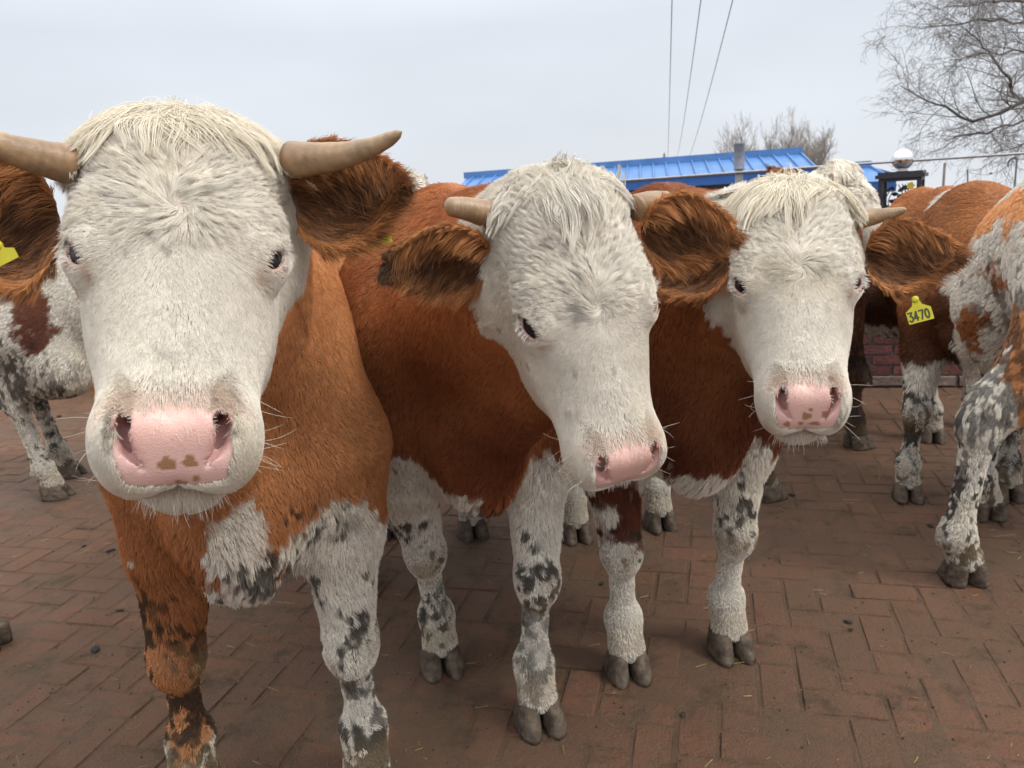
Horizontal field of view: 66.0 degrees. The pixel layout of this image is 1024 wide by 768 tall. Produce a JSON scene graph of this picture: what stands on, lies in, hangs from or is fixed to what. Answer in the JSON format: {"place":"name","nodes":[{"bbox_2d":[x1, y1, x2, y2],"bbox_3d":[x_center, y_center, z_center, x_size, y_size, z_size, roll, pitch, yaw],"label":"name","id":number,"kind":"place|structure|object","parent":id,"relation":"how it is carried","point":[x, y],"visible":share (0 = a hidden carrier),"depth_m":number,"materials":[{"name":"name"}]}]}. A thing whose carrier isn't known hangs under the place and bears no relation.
{"place":"outdoors","nodes":[
{"label":"outdoors","id":0,"kind":"place"},
{"bbox_2d":[0,388,1019,767],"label":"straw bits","id":1,"kind":"object","parent":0,"point":[566,614],"visible":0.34,"depth_m":2.45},
{"bbox_2d":[0,386,1023,767],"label":"pavement","id":2,"kind":"structure","parent":0,"point":[878,748],"depth_m":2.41,"materials":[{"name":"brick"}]},
{"bbox_2d":[0,620,12,650],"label":"cow","id":3,"kind":"object","parent":2,"relation":"on","point":[6,636],"visible":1,"depth_m":2.59},
{"bbox_2d":[90,645,99,653],"bbox_3d":[-1.335,0.847,2.522,0.045,0.009,0.030,7,17,38],"label":"dung clod","id":4,"kind":"object","parent":2,"relation":"on","point":[94,649],"visible":1,"depth_m":2.51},
{"bbox_2d":[0,95,428,767],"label":"cow","id":5,"kind":"object","parent":2,"relation":"on","point":[238,441],"visible":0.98,"depth_m":1.09},
{"bbox_2d":[0,168,430,501],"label":"cow","id":6,"kind":"object","parent":2,"relation":"on","point":[43,359],"visible":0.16,"depth_m":3.71},
{"bbox_2d":[3,396,1023,767],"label":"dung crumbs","id":7,"kind":"object","parent":2,"relation":"on","point":[515,614],"visible":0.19,"depth_m":2.31,"materials":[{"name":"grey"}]},
{"bbox_2d":[339,150,750,745],"bbox_3d":[-0.182,0.111,2.361,0.709,1.370,2.303,-7,14,-12],"label":"cow","id":8,"kind":"object","parent":2,"relation":"on","point":[503,325],"visible":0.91,"depth_m":1.34},
{"bbox_2d":[561,163,977,690],"bbox_3d":[0.423,0.055,2.512,0.754,1.332,2.194,-5,13,-6],"label":"cow","id":9,"kind":"object","parent":2,"relation":"on","point":[749,348],"visible":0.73,"depth_m":1.62},
{"bbox_2d":[708,158,885,502],"bbox_3d":[1.017,-0.280,3.650,1.903,1.390,0.956,-8,14,-16],"label":"cow","id":10,"kind":"object","parent":2,"relation":"on","point":[849,176],"visible":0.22,"depth_m":3.75},
{"bbox_2d":[863,331,963,386],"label":"brick wall","id":11,"kind":"structure","parent":2,"relation":"on","point":[882,357],"depth_m":5.00,"materials":[{"name":"red brick"}]},
{"bbox_2d":[733,142,744,183],"bbox_3d":[1.470,-1.190,5.102,0.074,0.710,0.074,-4,13,0],"label":"fence post","id":12,"kind":"object","parent":11,"relation":"on","point":[739,156],"visible":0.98,"depth_m":5.02,"materials":[{"name":"metal"}]},
{"bbox_2d":[620,152,1023,181],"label":"rebar rail","id":13,"kind":"object","parent":12,"relation":"attached to","point":[860,163],"visible":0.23,"depth_m":4.92,"materials":[{"name":"grey metal"}]},
{"bbox_2d":[864,179,1023,505],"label":"cow","id":14,"kind":"object","parent":2,"relation":"on","point":[930,350],"visible":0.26,"depth_m":3.19},
{"bbox_2d":[934,179,1023,588],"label":"cow","id":15,"kind":"object","parent":2,"relation":"on","point":[986,309],"visible":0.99,"depth_m":2.52},
{"bbox_2d":[0,0,1023,222],"label":"sky","id":16,"kind":"structure","parent":0,"point":[468,85],"materials":[{"name":"grey"}]},
{"bbox_2d":[668,2,671,142],"bbox_3d":[7.321,-11.462,37.000,0.015,1.954,51.955,-1,13,11],"label":"power line","id":17,"kind":"object","parent":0,"point":[670,64],"visible":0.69,"depth_m":17.68,"materials":[{"name":"grey metal"}]},
{"bbox_2d":[677,0,700,154],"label":"power line","id":18,"kind":"object","parent":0,"point":[692,62],"visible":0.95,"depth_m":17.89,"materials":[{"name":"grey metal"}]},
{"bbox_2d":[690,0,732,153],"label":"power line","id":19,"kind":"object","parent":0,"point":[716,63],"visible":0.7,"depth_m":17.97,"materials":[{"name":"grey metal"}]},
{"bbox_2d":[875,170,928,207],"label":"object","id":20,"kind":"structure","parent":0,"point":[884,179],"depth_m":4.76,"materials":[{"name":"black paint"}]},
{"bbox_2d":[891,149,913,171],"bbox_3d":[2.384,-1.366,4.810,0.126,0.134,0.126,-4,13,0],"label":"steel ball","id":21,"kind":"object","parent":20,"relation":"on","point":[902,159],"visible":1,"depth_m":4.77,"materials":[{"name":"silver metal"}]},
{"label":"ground","id":22,"kind":"structure","parent":0,"visible":0},
{"bbox_2d":[461,147,816,192],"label":"blue roofed shed","id":23,"kind":"structure","parent":22,"relation":"on","point":[664,165],"depth_m":24.03,"materials":[{"name":"blue metal"}]},
{"bbox_2d":[714,106,821,164],"bbox_3d":[12.585,-10.433,40.355,5.504,7.009,5.184,5,16,33],"label":"bare tree","id":24,"kind":"object","parent":22,"relation":"on","point":[769,145],"visible":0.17,"depth_m":39.58,"materials":[{"name":"brown plant"}]},
{"bbox_2d":[782,106,838,168],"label":"bare tree","id":25,"kind":"object","parent":22,"relation":"on","point":[817,157],"visible":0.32,"depth_m":42.44,"materials":[{"name":"brown plant"}]},
{"bbox_2d":[853,161,895,191],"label":"blue roofed shed","id":26,"kind":"structure","parent":22,"relation":"on","point":[870,172],"depth_m":21.14,"materials":[{"name":"blue metal"}]},
{"bbox_2d":[856,0,1023,187],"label":"bare tree","id":27,"kind":"object","parent":22,"relation":"on","point":[991,53],"visible":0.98,"depth_m":10.85,"materials":[{"name":"grey plant"}]},
{"bbox_2d":[942,163,945,185],"bbox_3d":[8.167,-3.190,14.999,0.053,1.976,0.577,4,15,29],"label":"pole","id":28,"kind":"object","parent":22,"relation":"on","point":[944,173],"visible":0.19,"depth_m":14.98,"materials":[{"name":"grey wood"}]},
{"bbox_2d":[1007,157,1017,187],"bbox_3d":[9.467,-3.297,15.031,0.170,2.003,0.588,5,16,32],"label":"pole","id":29,"kind":"object","parent":22,"relation":"on","point":[1015,176],"visible":0.33,"depth_m":14.99,"materials":[{"name":"metal"}]}
]}

